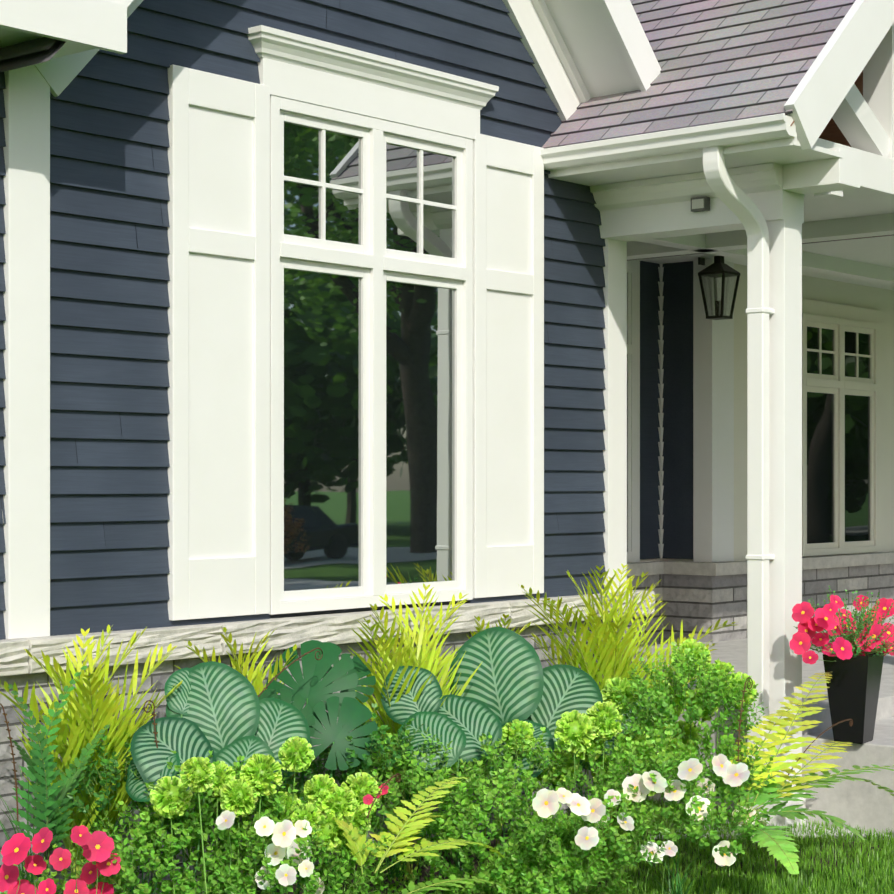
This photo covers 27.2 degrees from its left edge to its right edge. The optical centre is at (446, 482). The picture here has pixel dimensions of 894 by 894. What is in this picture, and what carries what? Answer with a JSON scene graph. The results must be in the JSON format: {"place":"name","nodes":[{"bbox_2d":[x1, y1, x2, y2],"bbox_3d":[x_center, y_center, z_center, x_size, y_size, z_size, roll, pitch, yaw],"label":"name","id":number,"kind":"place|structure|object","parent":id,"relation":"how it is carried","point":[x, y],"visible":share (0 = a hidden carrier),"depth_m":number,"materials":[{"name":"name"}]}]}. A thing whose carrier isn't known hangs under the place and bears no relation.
{"place":"outdoors","nodes":[
{"label":"outdoors","id":0,"kind":"place"},
{"bbox_2d":[433,798,893,893],"bbox_3d":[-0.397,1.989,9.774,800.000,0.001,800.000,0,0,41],"label":"lawn","id":1,"kind":"structure","parent":0,"point":[699,885],"depth_m":9.15,"materials":[{"name":"green plant"}]},
{"bbox_2d":[0,6,558,617],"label":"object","id":2,"kind":"object","parent":1,"relation":"on","point":[354,608],"visible":0.04,"depth_m":9.54,"materials":[{"name":"grey"}]},
{"bbox_2d":[269,95,472,614],"bbox_3d":[-0.397,-0.634,9.774,0.099,2.575,1.560,0,0,41],"label":"window frame","id":3,"kind":"object","parent":2,"relation":"attached to","point":[372,262],"visible":0.9,"depth_m":9.72,"materials":[{"name":"white paint"}]},
{"bbox_2d":[168,65,269,620],"bbox_3d":[-1.094,-0.657,8.910,0.040,2.608,0.630,0,0,41],"label":"shutter","id":4,"kind":"object","parent":3,"relation":"attached to","point":[219,345],"visible":1,"depth_m":8.89,"materials":[{"name":"white paint"}]},
{"bbox_2d":[284,122,454,590],"bbox_3d":[-0.394,-0.634,9.771,0.001,2.375,1.360,0,0,41],"label":"window glass","id":5,"kind":"object","parent":3,"relation":"attached to","point":[322,430],"visible":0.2,"depth_m":9.67,"materials":[{"name":"clear glass"}]},
{"bbox_2d":[248,25,498,139],"bbox_3d":[-0.351,-2.079,9.735,0.120,0.315,1.840,0,0,41],"label":"window header","id":6,"kind":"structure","parent":3,"relation":"on","point":[297,67],"depth_m":9.64,"materials":[{"name":"white paint"}]},
{"bbox_2d":[473,133,543,597],"bbox_3d":[0.349,-0.657,10.596,0.040,2.608,0.630,0,0,41],"label":"shutter","id":7,"kind":"object","parent":3,"relation":"attached to","point":[508,366],"visible":0.88,"depth_m":10.59,"materials":[{"name":"white paint"}]},
{"bbox_2d":[0,617,632,893],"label":"stone base wall","id":8,"kind":"structure","parent":1,"relation":"on","point":[162,672],"depth_m":8.52,"materials":[{"name":"grey stone"}]},
{"bbox_2d":[0,590,654,675],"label":"stone ledge","id":9,"kind":"object","parent":8,"relation":"on","point":[17,659],"visible":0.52,"depth_m":9.01,"materials":[{"name":"stone"}]},
{"bbox_2d":[0,0,660,639],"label":"house trim","id":10,"kind":"structure","parent":9,"relation":"on","point":[582,50],"depth_m":8.08,"materials":[{"name":"white paint"}]},
{"bbox_2d":[0,0,605,639],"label":"siding wall","id":11,"kind":"structure","parent":10,"relation":"attached to","point":[108,280],"depth_m":8.60,"materials":[{"name":"paint"}]},
{"bbox_2d":[0,586,893,893],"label":"shrub","id":12,"kind":"object","parent":1,"relation":"on","point":[498,874],"visible":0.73,"depth_m":8.17,"materials":[{"name":"green plant"}]},
{"bbox_2d":[0,567,893,893],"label":"plant stems","id":13,"kind":"object","parent":1,"relation":"on","point":[384,801],"visible":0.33,"depth_m":8.23,"materials":[{"name":"green plant"}]},
{"bbox_2d":[257,640,377,769],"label":"monstera leaves","id":14,"kind":"object","parent":13,"relation":"attached to","point":[345,706],"visible":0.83,"depth_m":8.34,"materials":[{"name":"green plant"}]},
{"bbox_2d":[0,563,736,866],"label":"areca palm fronds","id":15,"kind":"object","parent":13,"relation":"on","point":[74,710],"visible":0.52,"depth_m":8.85,"materials":[{"name":"yellow plant"}]},
{"bbox_2d":[126,626,661,801],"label":"calathea leaves","id":16,"kind":"object","parent":13,"relation":"attached to","point":[216,704],"visible":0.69,"depth_m":8.62,"materials":[{"name":"green plant"}]},
{"bbox_2d":[52,639,756,862],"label":"allium balls","id":17,"kind":"object","parent":13,"relation":"on","point":[576,729],"visible":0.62,"depth_m":7.59,"materials":[{"name":"green plant"}]},
{"bbox_2d":[0,653,848,893],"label":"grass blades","id":18,"kind":"object","parent":13,"relation":"on","point":[31,878],"visible":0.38,"depth_m":8.22,"materials":[{"name":"green plant"}]},
{"bbox_2d":[0,595,893,893],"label":"flowers","id":19,"kind":"object","parent":13,"relation":"attached to","point":[96,847],"visible":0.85,"depth_m":7.87,"materials":[{"name":"plant"}]},
{"bbox_2d":[7,666,893,893],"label":"fern fronds","id":20,"kind":"object","parent":13,"relation":"attached to","point":[58,821],"visible":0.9,"depth_m":7.84,"materials":[{"name":"green plant"}]},
{"bbox_2d":[256,811,881,893],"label":"grass","id":21,"kind":"structure","parent":1,"relation":"on","point":[475,860],"depth_m":9.54,"materials":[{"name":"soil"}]},
{"bbox_2d":[540,0,893,828],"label":"porch trim","id":22,"kind":"structure","parent":1,"relation":"on","point":[800,184],"depth_m":10.57,"materials":[{"name":"white wood"}]},
{"bbox_2d":[0,37,65,72],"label":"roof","id":23,"kind":"structure","parent":22,"relation":"on","point":[30,52],"depth_m":7.71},
{"bbox_2d":[627,259,733,562],"bbox_3d":[1.842,-0.616,15.666,0.491,2.570,1.236,0,0,75],"label":"door frame","id":24,"kind":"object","parent":22,"relation":"on","point":[713,440],"depth_m":15.59,"materials":[{"name":"white wood"}]},
{"bbox_2d":[691,196,709,211],"bbox_3d":[1.482,-1.628,10.808,0.110,0.080,0.045,0,0,41],"label":"floodlight housing","id":25,"kind":"object","parent":22,"relation":"attached to","point":[706,203],"visible":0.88,"depth_m":10.78,"materials":[{"name":"grey"}]},
{"bbox_2d":[692,198,703,208],"bbox_3d":[1.466,-1.628,10.788,0.080,0.054,0.008,0,0,41],"label":"light lens","id":26,"kind":"object","parent":25,"relation":"attached to","point":[697,203],"visible":1,"depth_m":10.79,"materials":[{"name":"grey"}]},
{"bbox_2d":[542,0,893,260],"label":"porch roof shingles","id":27,"kind":"object","parent":22,"relation":"on","point":[719,61],"visible":0.04,"depth_m":10.65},
{"bbox_2d":[698,256,739,319],"bbox_3d":[2.239,-1.701,15.355,0.307,0.680,0.254,0,0,41],"label":"lantern frame","id":28,"kind":"object","parent":22,"relation":"hanging from","point":[718,266],"visible":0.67,"depth_m":15.31,"materials":[{"name":"black metal"}]},
{"bbox_2d":[701,273,737,315],"bbox_3d":[2.260,-1.551,15.338,0.230,0.340,0.230,0,0,41],"label":"lantern glass","id":29,"kind":"object","parent":28,"relation":"in","point":[719,299],"visible":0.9,"depth_m":15.31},
{"bbox_2d":[703,146,774,764],"bbox_3d":[1.633,-0.082,10.347,0.120,3.538,0.589,0,0,41],"label":"downspout","id":30,"kind":"object","parent":22,"relation":"attached to","point":[735,199],"visible":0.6,"depth_m":10.46,"materials":[{"name":"white paint"}]},
{"bbox_2d":[650,819,892,839],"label":"edging","id":31,"kind":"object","parent":1,"relation":"on","point":[796,830],"visible":0.12,"depth_m":10.37,"materials":[{"name":"concrete"}]},
{"bbox_2d":[628,264,893,562],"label":"porch walls","id":32,"kind":"structure","parent":0,"point":[838,292],"depth_m":17.14,"materials":[{"name":"white paint"}]},
{"bbox_2d":[640,261,692,558],"bbox_3d":[1.859,-0.669,15.658,0.365,2.635,0.355,0,0,41],"label":"alcove siding","id":33,"kind":"object","parent":32,"relation":"attached to","point":[678,410],"visible":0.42,"depth_m":15.77,"materials":[{"name":"wood"}]},
{"bbox_2d":[802,313,878,555],"bbox_3d":[3.647,-0.434,17.237,0.099,2.195,1.450,0,0,41],"label":"porch window frame","id":34,"kind":"object","parent":32,"relation":"in","point":[839,384],"visible":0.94,"depth_m":17.19,"materials":[{"name":"white wood"}]},
{"bbox_2d":[807,326,869,543],"bbox_3d":[3.651,-0.434,17.234,0.001,1.995,1.250,0,0,41],"label":"porch window glass","id":35,"kind":"object","parent":34,"relation":"in","point":[820,467],"visible":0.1,"depth_m":17.15,"materials":[{"name":"clear glass"}]},
{"bbox_2d":[802,299,880,551],"bbox_3d":[3.659,-0.499,17.227,0.030,2.325,1.600,0,0,41],"label":"window trim","id":36,"kind":"structure","parent":32,"relation":"attached to","point":[838,311],"depth_m":17.46,"materials":[{"name":"white wood"}]},
{"bbox_2d":[632,620,893,834],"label":"porch floor steps","id":37,"kind":"structure","parent":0,"point":[861,804],"depth_m":10.61,"materials":[{"name":"grey concrete"}]},
{"bbox_2d":[627,563,893,642],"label":"stone veneer","id":38,"kind":"object","parent":37,"relation":"on","point":[692,602],"visible":0.38,"depth_m":15.76,"materials":[{"name":"grey stone"}]},
{"bbox_2d":[627,552,893,575],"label":"stone ledge","id":39,"kind":"object","parent":38,"relation":"on","point":[713,568],"visible":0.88,"depth_m":15.71,"materials":[{"name":"grey stone"}]},
{"bbox_2d":[823,652,883,743],"bbox_3d":[2.310,1.219,10.499,0.269,0.500,0.269,0,0,33],"label":"tall planter","id":40,"kind":"object","parent":37,"relation":"on","point":[853,684],"visible":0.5,"depth_m":10.41,"materials":[{"name":"black plastic"}]},
{"bbox_2d":[785,70,862,146],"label":"porch gable ceiling","id":41,"kind":"structure","parent":0,"point":[831,132],"depth_m":13.30,"materials":[{"name":"brown wood"}]}
]}

